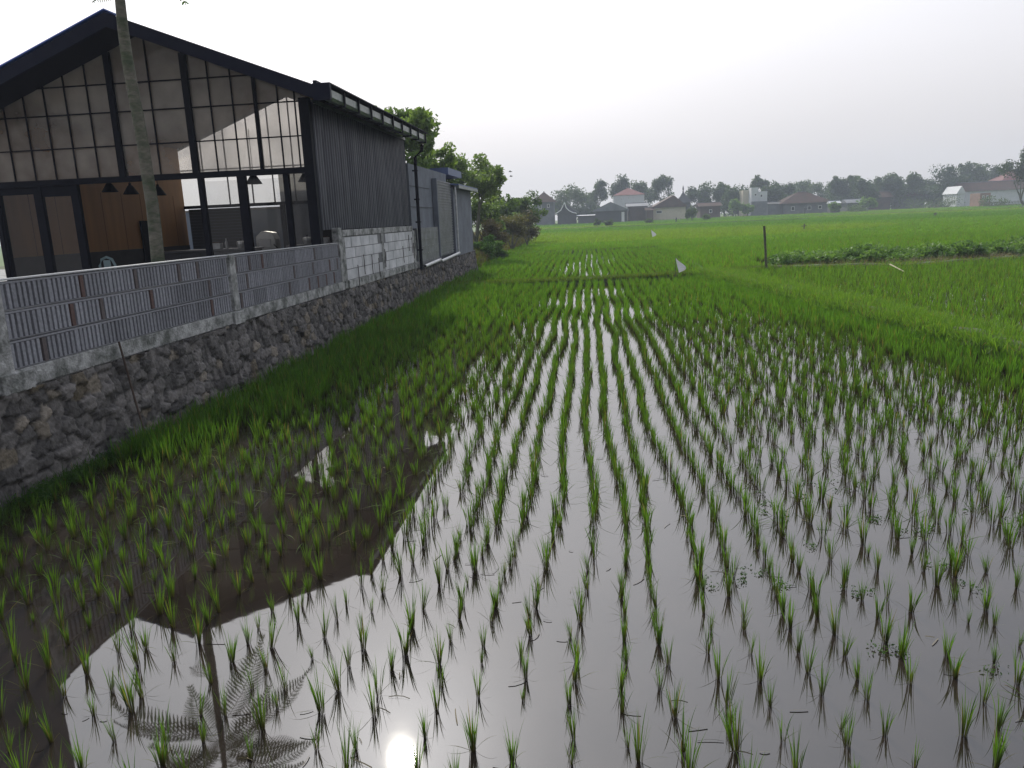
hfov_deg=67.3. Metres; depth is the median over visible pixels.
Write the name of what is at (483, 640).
rice clump
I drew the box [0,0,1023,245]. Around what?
sky
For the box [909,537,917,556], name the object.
rice clump
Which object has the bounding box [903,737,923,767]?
rice clump
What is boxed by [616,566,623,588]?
rice clump
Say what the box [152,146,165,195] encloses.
pendant lamp
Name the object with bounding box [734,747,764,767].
rice clump
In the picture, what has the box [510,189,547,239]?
shrub
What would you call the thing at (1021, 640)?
rice clump
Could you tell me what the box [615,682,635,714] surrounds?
rice clump
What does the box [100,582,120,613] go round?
rice clump
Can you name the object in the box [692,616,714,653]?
rice clump
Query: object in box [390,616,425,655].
rice clump
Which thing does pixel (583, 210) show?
distant tree
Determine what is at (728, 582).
rice clump
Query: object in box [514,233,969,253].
bund
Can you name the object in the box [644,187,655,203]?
distant tree
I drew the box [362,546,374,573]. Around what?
rice clump
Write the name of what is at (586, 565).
rice clump
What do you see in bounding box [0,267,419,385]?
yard
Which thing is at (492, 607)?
rice clump
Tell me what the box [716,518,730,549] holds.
rice clump
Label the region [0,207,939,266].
field terrain
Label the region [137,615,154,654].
rice clump
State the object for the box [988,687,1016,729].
rice clump
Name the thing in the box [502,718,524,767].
rice clump
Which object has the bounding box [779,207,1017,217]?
bund
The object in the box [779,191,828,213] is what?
house
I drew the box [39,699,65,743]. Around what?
rice clump
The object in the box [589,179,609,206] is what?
distant tree
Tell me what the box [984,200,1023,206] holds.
bamboo fence
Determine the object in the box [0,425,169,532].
wall foot weeds
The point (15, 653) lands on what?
rice clump
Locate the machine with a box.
[256,231,280,251]
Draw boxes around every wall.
[0,250,477,506]
[185,206,283,249]
[341,226,419,288]
[750,201,766,215]
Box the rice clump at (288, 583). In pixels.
[276,566,296,601]
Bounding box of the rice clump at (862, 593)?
[855,580,867,600]
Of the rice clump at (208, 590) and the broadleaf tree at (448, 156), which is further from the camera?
the broadleaf tree at (448, 156)
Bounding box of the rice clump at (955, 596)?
[945,578,962,602]
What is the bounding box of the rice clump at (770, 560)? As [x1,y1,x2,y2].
[764,552,775,570]
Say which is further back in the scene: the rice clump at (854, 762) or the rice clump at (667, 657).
the rice clump at (667, 657)
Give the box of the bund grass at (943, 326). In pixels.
[442,230,1023,363]
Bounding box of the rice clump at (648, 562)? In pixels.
[641,542,651,565]
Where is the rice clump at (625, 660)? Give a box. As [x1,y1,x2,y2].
[615,638,631,664]
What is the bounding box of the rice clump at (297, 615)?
[290,596,310,623]
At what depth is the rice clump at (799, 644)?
4.23 m
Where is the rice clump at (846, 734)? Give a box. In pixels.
[828,706,855,746]
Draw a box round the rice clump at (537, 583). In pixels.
[533,574,546,590]
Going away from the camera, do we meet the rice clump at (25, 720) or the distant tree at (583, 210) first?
the rice clump at (25, 720)
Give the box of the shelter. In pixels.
[826,200,840,212]
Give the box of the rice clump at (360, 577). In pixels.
[357,554,365,586]
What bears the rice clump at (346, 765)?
on the water
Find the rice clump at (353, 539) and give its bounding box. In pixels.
[347,523,361,551]
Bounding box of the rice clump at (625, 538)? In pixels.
[623,525,630,546]
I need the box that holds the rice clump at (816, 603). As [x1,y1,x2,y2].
[812,590,823,618]
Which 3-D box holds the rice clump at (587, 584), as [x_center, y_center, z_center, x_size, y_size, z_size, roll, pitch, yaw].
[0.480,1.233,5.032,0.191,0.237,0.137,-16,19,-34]
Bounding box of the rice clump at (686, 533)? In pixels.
[683,523,688,538]
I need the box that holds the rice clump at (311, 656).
[304,646,313,658]
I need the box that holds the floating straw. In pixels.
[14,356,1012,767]
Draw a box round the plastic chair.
[99,256,119,293]
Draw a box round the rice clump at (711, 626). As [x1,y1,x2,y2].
[705,610,717,631]
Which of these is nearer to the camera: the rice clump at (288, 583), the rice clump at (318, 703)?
the rice clump at (318, 703)
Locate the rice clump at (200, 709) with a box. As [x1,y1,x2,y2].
[188,687,206,716]
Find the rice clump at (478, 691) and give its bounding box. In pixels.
[472,664,486,697]
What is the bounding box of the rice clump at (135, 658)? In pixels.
[115,630,139,664]
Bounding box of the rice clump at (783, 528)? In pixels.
[778,515,788,537]
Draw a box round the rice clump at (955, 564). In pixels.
[939,540,966,576]
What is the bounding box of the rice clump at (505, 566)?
[498,558,507,575]
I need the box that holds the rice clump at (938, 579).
[929,552,949,585]
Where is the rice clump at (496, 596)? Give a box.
[486,569,503,611]
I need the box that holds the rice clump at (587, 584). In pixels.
[573,559,591,590]
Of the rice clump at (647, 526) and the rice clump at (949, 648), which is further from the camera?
the rice clump at (647, 526)
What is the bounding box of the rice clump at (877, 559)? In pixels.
[867,544,881,570]
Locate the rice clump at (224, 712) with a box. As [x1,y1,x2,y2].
[213,685,227,714]
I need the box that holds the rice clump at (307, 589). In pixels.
[300,572,311,593]
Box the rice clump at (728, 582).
[722,560,738,596]
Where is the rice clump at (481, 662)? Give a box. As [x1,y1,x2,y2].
[479,648,483,663]
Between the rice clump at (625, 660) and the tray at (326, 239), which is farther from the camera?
the tray at (326, 239)
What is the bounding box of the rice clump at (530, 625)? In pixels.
[521,612,532,636]
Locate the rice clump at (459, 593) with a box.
[447,579,466,603]
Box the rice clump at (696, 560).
[687,536,710,572]
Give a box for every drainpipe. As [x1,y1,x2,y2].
[424,258,441,267]
[441,251,460,261]
[454,185,459,250]
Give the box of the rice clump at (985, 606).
[979,569,996,610]
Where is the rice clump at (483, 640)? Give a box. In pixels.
[475,621,490,648]
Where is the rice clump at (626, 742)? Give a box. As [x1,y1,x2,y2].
[621,724,631,747]
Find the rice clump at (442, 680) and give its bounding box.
[435,660,450,686]
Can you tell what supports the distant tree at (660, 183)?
on the field terrain at (2, 261)
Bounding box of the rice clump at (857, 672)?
[851,648,863,680]
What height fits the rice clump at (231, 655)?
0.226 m
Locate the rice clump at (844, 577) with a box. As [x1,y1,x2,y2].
[832,559,852,587]
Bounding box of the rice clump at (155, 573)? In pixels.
[147,567,156,582]
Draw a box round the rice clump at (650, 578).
[645,560,657,588]
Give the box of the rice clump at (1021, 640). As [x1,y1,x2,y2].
[1018,627,1023,645]
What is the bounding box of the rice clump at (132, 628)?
[124,600,136,631]
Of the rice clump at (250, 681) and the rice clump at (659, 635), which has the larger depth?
the rice clump at (659, 635)
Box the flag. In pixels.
[675,258,685,276]
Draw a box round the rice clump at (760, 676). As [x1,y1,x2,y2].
[739,641,772,681]
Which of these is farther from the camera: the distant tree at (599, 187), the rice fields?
the distant tree at (599, 187)
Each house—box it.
[534,191,556,224]
[555,202,577,224]
[613,187,643,219]
[625,202,649,220]
[644,207,654,219]
[651,195,687,219]
[678,186,691,217]
[695,202,722,217]
[739,190,748,215]
[758,191,766,200]
[767,201,781,214]
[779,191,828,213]
[868,191,893,209]
[891,191,926,208]
[942,186,965,206]
[955,180,1023,205]
[969,193,990,206]
[989,169,1020,180]
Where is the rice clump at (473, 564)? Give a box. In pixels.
[465,543,488,573]
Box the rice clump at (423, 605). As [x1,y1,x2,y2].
[417,580,432,609]
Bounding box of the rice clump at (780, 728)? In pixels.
[778,714,800,741]
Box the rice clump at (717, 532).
[713,515,729,542]
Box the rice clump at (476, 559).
[468,534,480,568]
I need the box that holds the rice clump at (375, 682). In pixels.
[369,659,392,695]
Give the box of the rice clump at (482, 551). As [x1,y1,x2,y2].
[475,536,486,556]
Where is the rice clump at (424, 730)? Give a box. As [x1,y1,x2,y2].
[416,709,430,738]
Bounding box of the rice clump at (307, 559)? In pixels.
[300,542,311,566]
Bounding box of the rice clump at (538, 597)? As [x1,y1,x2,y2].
[530,576,542,607]
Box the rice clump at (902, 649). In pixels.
[882,614,917,658]
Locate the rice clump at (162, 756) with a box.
[145,719,173,767]
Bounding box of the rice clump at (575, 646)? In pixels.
[563,629,581,663]
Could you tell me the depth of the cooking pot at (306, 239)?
18.44 m
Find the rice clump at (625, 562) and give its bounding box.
[621,545,630,568]
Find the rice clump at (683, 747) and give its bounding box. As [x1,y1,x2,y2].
[664,706,695,753]
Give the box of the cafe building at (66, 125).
[0,8,427,304]
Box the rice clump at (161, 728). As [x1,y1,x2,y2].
[152,700,176,744]
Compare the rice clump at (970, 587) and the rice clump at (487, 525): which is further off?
the rice clump at (487, 525)
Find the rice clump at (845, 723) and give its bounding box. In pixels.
[840,708,851,730]
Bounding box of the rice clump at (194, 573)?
[189,561,197,579]
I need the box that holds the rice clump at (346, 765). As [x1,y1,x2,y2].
[329,714,359,767]
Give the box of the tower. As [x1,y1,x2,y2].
[748,187,758,215]
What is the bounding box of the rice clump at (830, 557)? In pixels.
[821,528,840,560]
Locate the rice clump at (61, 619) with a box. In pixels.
[53,596,64,629]
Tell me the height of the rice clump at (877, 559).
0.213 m
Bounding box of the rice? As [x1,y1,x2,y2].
[516,203,1023,248]
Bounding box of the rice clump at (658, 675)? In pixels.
[654,663,673,695]
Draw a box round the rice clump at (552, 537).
[540,516,560,541]
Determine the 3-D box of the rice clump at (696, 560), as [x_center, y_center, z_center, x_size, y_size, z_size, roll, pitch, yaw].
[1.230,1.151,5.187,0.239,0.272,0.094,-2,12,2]
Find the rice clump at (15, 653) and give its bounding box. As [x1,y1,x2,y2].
[8,625,34,665]
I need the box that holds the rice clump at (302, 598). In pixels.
[299,583,305,606]
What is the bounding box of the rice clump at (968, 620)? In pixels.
[959,609,973,623]
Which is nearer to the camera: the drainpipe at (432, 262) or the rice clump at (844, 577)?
the rice clump at (844, 577)
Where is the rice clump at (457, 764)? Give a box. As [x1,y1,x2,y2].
[443,751,460,767]
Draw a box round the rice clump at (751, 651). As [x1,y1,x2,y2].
[746,631,756,653]
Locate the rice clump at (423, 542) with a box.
[409,517,425,547]
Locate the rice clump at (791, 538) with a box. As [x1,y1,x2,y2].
[783,530,794,544]
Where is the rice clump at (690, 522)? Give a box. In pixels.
[688,510,696,531]
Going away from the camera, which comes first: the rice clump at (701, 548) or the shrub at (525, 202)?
the rice clump at (701, 548)
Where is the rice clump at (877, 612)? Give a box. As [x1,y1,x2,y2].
[862,589,886,619]
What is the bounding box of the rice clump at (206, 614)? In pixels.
[190,592,212,626]
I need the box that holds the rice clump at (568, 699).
[563,670,581,704]
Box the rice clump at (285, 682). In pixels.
[273,659,297,688]
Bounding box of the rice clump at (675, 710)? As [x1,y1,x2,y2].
[663,678,686,718]
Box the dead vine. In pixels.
[118,341,144,430]
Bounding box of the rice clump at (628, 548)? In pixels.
[620,531,631,558]
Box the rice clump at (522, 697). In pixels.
[520,687,527,700]
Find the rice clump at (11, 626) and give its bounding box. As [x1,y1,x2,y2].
[0,606,14,644]
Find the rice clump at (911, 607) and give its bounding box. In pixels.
[899,582,929,612]
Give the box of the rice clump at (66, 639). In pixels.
[58,621,75,645]
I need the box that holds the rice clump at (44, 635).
[36,620,48,647]
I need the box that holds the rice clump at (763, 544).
[760,540,781,559]
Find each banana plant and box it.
[727,198,746,216]
[741,203,754,215]
[828,201,840,211]
[856,196,878,210]
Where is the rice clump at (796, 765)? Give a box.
[780,725,808,767]
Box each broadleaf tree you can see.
[375,105,441,168]
[424,141,459,182]
[450,150,507,241]
[485,191,519,231]
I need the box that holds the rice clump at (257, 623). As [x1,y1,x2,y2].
[252,611,271,628]
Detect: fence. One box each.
[0,228,345,394]
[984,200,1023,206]
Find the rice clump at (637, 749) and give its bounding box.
[626,705,666,764]
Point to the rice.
(908, 220)
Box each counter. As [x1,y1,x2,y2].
[164,247,263,284]
[286,243,329,262]
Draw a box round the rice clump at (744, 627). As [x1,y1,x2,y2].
[741,612,753,629]
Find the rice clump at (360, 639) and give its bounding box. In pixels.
[354,613,372,649]
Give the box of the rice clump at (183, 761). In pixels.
[165,742,191,767]
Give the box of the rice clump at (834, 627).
[822,598,850,639]
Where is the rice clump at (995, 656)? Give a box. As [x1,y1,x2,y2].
[990,639,1000,663]
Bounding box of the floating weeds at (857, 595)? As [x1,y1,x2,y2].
[705,479,1022,674]
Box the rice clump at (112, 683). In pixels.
[90,666,114,697]
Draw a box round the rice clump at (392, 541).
[374,522,398,549]
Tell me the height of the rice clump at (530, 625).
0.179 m
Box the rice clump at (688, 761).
[674,727,719,767]
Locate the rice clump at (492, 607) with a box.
[478,596,495,623]
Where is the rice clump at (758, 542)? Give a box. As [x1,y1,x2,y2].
[756,527,762,549]
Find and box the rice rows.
[0,273,1023,738]
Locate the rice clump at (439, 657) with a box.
[414,626,445,664]
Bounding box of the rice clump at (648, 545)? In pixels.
[632,525,656,553]
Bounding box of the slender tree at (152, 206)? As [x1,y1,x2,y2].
[92,0,188,286]
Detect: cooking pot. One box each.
[236,239,243,247]
[303,235,310,243]
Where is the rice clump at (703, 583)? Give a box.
[696,574,707,594]
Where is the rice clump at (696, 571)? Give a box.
[682,549,702,583]
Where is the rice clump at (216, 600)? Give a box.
[209,582,220,612]
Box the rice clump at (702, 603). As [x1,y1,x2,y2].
[698,584,711,613]
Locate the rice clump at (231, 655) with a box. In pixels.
[222,626,247,663]
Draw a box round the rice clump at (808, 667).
[801,639,832,673]
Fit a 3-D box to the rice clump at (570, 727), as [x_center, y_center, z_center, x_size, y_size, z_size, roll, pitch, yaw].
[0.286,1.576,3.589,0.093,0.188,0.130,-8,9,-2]
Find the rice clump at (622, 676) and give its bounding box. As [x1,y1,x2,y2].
[612,653,628,697]
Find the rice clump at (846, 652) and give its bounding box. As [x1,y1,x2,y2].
[839,628,855,655]
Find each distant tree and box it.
[550,183,588,211]
[569,202,599,219]
[580,192,595,208]
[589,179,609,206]
[608,174,632,198]
[631,179,649,198]
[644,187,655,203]
[644,197,654,206]
[649,174,674,201]
[685,186,711,202]
[690,196,718,217]
[693,181,726,210]
[714,182,730,216]
[720,197,738,215]
[722,183,754,215]
[750,174,769,190]
[759,180,783,201]
[773,182,796,195]
[793,182,814,193]
[795,180,813,192]
[806,181,829,197]
[822,189,861,210]
[823,186,856,198]
[827,176,853,198]
[848,175,860,190]
[850,177,881,209]
[859,181,915,207]
[873,172,894,189]
[875,172,905,209]
[899,171,926,193]
[915,184,942,206]
[923,178,935,206]
[928,164,974,195]
[958,161,986,179]
[972,163,990,181]
[989,164,1005,179]
[993,148,1023,206]
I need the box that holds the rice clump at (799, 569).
[792,549,806,571]
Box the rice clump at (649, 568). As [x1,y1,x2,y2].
[646,560,654,574]
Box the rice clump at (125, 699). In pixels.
[108,665,134,712]
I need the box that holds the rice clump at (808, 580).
[796,559,815,590]
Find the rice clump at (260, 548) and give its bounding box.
[248,538,262,557]
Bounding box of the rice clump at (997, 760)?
[969,713,1017,767]
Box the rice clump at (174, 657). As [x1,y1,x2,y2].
[161,637,181,662]
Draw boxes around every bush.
[473,233,496,259]
[479,218,510,248]
[491,240,509,258]
[499,213,529,249]
[510,207,541,244]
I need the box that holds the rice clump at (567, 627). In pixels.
[564,616,571,637]
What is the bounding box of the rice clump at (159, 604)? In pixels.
[145,579,165,621]
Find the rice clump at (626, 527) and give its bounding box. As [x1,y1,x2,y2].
[620,512,632,530]
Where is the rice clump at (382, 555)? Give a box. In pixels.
[376,542,388,561]
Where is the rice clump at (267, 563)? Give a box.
[264,549,271,567]
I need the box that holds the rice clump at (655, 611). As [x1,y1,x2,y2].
[650,600,660,622]
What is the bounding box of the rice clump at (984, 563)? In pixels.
[980,550,992,572]
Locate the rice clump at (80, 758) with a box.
[58,725,95,767]
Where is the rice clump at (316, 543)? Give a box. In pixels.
[311,521,323,553]
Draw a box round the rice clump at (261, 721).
[244,680,274,731]
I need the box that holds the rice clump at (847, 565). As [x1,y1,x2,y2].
[846,553,850,573]
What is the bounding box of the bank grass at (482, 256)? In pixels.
[473,231,530,267]
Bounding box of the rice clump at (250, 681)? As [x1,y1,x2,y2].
[240,666,253,688]
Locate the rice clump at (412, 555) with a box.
[406,537,419,563]
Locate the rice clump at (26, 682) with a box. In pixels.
[1,647,31,690]
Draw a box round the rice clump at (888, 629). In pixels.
[879,609,897,643]
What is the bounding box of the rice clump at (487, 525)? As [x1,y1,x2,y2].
[479,512,488,533]
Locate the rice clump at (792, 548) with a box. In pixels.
[787,538,797,561]
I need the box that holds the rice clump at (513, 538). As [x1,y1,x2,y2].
[508,525,516,546]
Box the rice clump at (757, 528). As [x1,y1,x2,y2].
[751,509,763,538]
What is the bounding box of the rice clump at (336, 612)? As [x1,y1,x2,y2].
[330,595,342,618]
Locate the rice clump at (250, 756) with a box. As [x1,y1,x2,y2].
[241,724,253,758]
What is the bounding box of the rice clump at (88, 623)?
[82,607,91,628]
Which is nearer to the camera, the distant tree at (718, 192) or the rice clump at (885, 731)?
the rice clump at (885, 731)
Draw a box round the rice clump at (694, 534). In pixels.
[688,522,696,548]
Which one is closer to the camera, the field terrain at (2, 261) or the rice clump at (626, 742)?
the rice clump at (626, 742)
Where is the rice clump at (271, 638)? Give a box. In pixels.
[264,609,287,648]
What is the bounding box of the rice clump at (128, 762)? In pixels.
[113,747,135,767]
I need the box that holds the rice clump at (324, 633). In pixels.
[312,600,333,637]
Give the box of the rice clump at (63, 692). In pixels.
[53,667,75,696]
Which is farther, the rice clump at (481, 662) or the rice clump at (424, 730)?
the rice clump at (481, 662)
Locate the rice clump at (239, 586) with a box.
[226,564,244,594]
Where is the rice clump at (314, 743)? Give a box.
[309,725,321,750]
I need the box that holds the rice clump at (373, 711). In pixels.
[359,670,375,716]
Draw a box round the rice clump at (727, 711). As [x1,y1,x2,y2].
[721,698,739,730]
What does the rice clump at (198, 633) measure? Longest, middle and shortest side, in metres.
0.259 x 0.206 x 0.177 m
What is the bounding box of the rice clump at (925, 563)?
[919,545,932,570]
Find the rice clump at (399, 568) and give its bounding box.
[386,539,405,575]
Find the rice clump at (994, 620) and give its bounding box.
[992,602,1006,625]
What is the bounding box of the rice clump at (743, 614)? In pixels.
[738,592,749,619]
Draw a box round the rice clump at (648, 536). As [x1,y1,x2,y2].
[643,529,651,542]
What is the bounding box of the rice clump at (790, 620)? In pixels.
[778,595,806,629]
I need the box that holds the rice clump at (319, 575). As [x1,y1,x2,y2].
[305,548,325,580]
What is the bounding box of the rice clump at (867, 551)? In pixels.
[865,542,873,554]
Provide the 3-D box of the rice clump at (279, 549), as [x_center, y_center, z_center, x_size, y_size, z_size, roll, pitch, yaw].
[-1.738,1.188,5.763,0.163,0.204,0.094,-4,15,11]
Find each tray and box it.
[212,242,223,248]
[323,236,329,242]
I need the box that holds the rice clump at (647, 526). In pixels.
[645,510,658,534]
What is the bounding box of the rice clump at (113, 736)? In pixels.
[100,717,120,740]
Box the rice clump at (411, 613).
[402,584,416,630]
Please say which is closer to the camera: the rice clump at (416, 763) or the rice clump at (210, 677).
the rice clump at (416, 763)
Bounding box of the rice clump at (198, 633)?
[182,604,203,644]
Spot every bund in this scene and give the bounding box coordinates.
[445,255,1023,286]
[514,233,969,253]
[701,269,1023,365]
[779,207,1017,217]
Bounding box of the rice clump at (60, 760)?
[42,739,66,767]
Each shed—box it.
[426,167,477,255]
[577,214,595,223]
[591,202,628,221]
[841,198,864,211]
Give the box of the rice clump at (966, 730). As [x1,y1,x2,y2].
[956,688,984,736]
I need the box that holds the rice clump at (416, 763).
[410,729,427,767]
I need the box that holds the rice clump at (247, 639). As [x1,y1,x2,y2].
[241,617,254,643]
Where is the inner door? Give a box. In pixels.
[139,221,150,264]
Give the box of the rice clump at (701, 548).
[688,529,714,560]
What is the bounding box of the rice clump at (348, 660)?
[338,635,356,667]
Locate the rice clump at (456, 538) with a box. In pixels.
[450,518,460,551]
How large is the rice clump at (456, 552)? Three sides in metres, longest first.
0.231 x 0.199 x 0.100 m
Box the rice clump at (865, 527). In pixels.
[854,507,872,544]
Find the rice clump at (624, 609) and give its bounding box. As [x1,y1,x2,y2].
[608,586,630,616]
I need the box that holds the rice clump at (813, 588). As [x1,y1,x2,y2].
[802,566,823,602]
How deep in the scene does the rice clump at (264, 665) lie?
4.28 m
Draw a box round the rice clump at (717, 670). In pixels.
[711,642,731,679]
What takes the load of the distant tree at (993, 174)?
on the field terrain at (2, 261)
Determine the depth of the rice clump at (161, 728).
3.69 m
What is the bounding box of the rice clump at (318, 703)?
[297,660,325,714]
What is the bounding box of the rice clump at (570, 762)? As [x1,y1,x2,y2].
[565,737,578,765]
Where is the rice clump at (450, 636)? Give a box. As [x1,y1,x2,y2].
[445,618,455,641]
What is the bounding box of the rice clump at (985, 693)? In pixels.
[978,665,1003,703]
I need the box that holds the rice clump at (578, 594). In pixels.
[574,580,587,602]
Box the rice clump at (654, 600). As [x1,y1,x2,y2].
[643,573,658,607]
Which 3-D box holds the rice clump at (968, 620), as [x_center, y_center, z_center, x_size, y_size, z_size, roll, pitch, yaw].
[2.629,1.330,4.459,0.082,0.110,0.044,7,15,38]
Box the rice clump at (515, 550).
[499,530,518,559]
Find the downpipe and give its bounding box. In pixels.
[412,144,423,268]
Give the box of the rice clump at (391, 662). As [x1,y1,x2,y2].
[387,638,399,670]
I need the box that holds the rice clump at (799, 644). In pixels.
[791,614,804,653]
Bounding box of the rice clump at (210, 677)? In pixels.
[201,661,216,683]
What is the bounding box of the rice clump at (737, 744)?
[711,688,752,751]
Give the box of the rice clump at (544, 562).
[533,536,553,570]
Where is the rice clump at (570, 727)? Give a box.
[563,703,578,738]
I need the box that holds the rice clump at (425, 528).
[415,508,428,538]
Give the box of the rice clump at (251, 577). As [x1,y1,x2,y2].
[242,559,253,582]
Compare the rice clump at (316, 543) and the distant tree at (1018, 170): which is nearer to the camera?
the rice clump at (316, 543)
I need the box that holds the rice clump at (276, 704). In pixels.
[266,683,278,708]
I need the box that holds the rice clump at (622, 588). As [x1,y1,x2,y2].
[611,570,626,599]
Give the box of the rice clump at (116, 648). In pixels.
[106,622,123,652]
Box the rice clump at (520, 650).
[513,635,525,658]
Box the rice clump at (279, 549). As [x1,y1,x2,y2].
[271,533,283,555]
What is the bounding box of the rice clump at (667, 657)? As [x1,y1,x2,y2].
[654,634,673,665]
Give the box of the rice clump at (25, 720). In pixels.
[6,701,33,732]
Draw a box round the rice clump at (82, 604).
[66,585,85,613]
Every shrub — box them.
[471,197,506,234]
[493,199,521,235]
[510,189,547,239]
[593,218,600,225]
[604,219,613,225]
[645,218,652,222]
[685,209,689,220]
[688,206,697,219]
[702,213,710,219]
[841,201,870,211]
[898,196,936,208]
[931,194,964,206]
[978,195,1012,206]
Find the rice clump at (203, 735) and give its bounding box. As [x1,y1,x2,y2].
[197,717,218,742]
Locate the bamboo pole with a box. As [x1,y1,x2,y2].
[763,226,767,269]
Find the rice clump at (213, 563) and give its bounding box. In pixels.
[203,546,222,568]
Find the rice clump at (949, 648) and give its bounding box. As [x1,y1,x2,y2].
[941,618,963,659]
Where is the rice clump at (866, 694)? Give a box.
[851,667,874,700]
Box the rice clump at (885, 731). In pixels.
[879,699,896,735]
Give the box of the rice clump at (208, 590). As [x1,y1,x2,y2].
[203,574,215,595]
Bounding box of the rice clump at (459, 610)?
[452,587,463,618]
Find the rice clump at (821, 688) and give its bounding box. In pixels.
[805,656,832,695]
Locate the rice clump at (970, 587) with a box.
[969,579,974,591]
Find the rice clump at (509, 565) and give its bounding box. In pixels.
[504,542,512,567]
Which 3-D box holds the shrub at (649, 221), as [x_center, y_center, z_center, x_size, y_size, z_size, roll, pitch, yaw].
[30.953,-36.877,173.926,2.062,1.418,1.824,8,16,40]
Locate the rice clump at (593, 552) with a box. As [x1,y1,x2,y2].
[590,535,599,559]
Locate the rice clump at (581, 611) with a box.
[573,587,586,623]
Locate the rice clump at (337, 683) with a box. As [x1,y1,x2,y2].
[320,649,343,690]
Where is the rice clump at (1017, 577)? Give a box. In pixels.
[1013,563,1023,588]
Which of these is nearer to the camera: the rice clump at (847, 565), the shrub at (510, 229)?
the rice clump at (847, 565)
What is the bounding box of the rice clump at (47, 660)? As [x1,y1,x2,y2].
[29,626,50,669]
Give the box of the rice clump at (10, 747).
[1,725,15,751]
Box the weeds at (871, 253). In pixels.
[764,234,1023,265]
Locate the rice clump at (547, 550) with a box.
[540,529,556,561]
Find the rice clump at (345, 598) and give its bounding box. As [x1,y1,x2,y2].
[343,586,350,605]
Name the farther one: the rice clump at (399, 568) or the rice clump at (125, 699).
the rice clump at (399, 568)
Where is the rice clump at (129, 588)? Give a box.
[113,561,134,596]
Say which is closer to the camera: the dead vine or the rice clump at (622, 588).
the rice clump at (622, 588)
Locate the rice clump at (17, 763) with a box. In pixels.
[0,733,34,767]
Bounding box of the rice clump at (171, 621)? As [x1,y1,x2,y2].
[160,588,177,627]
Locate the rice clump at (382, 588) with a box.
[377,568,391,593]
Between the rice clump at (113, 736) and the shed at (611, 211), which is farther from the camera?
the shed at (611, 211)
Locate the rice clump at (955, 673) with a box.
[942,637,979,678]
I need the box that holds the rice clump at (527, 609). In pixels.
[522,589,533,618]
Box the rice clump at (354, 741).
[344,720,360,751]
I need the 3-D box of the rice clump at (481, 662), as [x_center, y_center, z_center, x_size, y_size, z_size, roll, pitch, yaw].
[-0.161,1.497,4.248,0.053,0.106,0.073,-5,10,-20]
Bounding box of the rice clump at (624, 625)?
[614,609,631,641]
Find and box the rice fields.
[445,228,1023,333]
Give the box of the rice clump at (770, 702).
[762,680,780,713]
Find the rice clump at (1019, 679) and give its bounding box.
[1011,644,1023,685]
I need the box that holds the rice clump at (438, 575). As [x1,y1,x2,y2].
[430,553,444,585]
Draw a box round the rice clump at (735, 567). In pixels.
[731,548,741,577]
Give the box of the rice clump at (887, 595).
[883,573,897,597]
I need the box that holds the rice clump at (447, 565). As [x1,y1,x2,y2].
[439,539,464,569]
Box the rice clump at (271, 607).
[259,591,273,611]
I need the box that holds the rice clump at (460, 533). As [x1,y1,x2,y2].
[455,522,464,539]
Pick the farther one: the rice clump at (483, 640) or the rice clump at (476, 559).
the rice clump at (476, 559)
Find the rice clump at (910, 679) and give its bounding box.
[895,640,919,684]
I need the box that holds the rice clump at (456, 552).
[449,532,460,560]
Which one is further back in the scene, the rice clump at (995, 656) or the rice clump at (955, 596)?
the rice clump at (955, 596)
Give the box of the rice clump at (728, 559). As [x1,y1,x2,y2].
[713,540,731,566]
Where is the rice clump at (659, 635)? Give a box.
[648,607,664,644]
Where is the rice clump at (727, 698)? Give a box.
[717,663,738,707]
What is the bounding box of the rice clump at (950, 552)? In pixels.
[939,536,960,564]
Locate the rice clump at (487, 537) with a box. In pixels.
[476,512,496,544]
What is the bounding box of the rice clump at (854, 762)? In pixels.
[847,754,859,767]
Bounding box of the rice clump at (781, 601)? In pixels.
[770,580,793,614]
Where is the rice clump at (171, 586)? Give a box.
[161,564,175,597]
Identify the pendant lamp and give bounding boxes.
[102,158,118,191]
[123,151,138,194]
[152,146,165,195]
[247,129,262,183]
[298,173,305,181]
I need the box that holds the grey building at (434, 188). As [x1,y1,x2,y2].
[278,163,453,265]
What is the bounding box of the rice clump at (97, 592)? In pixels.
[81,564,113,596]
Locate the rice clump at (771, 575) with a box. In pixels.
[767,562,781,582]
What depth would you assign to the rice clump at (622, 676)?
3.94 m
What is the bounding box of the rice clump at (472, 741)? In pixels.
[451,699,491,751]
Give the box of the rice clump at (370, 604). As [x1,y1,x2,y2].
[365,593,374,611]
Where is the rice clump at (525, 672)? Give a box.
[510,644,535,679]
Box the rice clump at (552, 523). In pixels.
[548,512,560,534]
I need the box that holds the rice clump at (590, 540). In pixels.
[584,523,596,548]
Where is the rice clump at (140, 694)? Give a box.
[125,658,156,697]
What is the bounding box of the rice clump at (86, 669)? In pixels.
[75,640,92,674]
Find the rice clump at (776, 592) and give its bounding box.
[766,561,783,595]
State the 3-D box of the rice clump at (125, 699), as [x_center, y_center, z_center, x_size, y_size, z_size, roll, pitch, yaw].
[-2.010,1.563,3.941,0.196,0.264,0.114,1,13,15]
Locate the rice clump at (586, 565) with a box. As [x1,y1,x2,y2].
[580,552,590,570]
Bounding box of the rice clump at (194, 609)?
[188,589,195,612]
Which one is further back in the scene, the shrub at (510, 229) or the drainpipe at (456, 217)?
the shrub at (510, 229)
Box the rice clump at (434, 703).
[428,681,441,710]
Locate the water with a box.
[0,251,1023,767]
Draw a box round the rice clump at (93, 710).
[83,693,102,715]
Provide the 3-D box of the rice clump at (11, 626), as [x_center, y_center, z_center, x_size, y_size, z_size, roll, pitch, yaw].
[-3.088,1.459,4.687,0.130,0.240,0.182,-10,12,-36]
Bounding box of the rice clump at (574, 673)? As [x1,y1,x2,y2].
[572,638,597,682]
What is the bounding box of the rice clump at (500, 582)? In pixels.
[495,567,506,588]
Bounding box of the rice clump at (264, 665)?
[246,639,269,669]

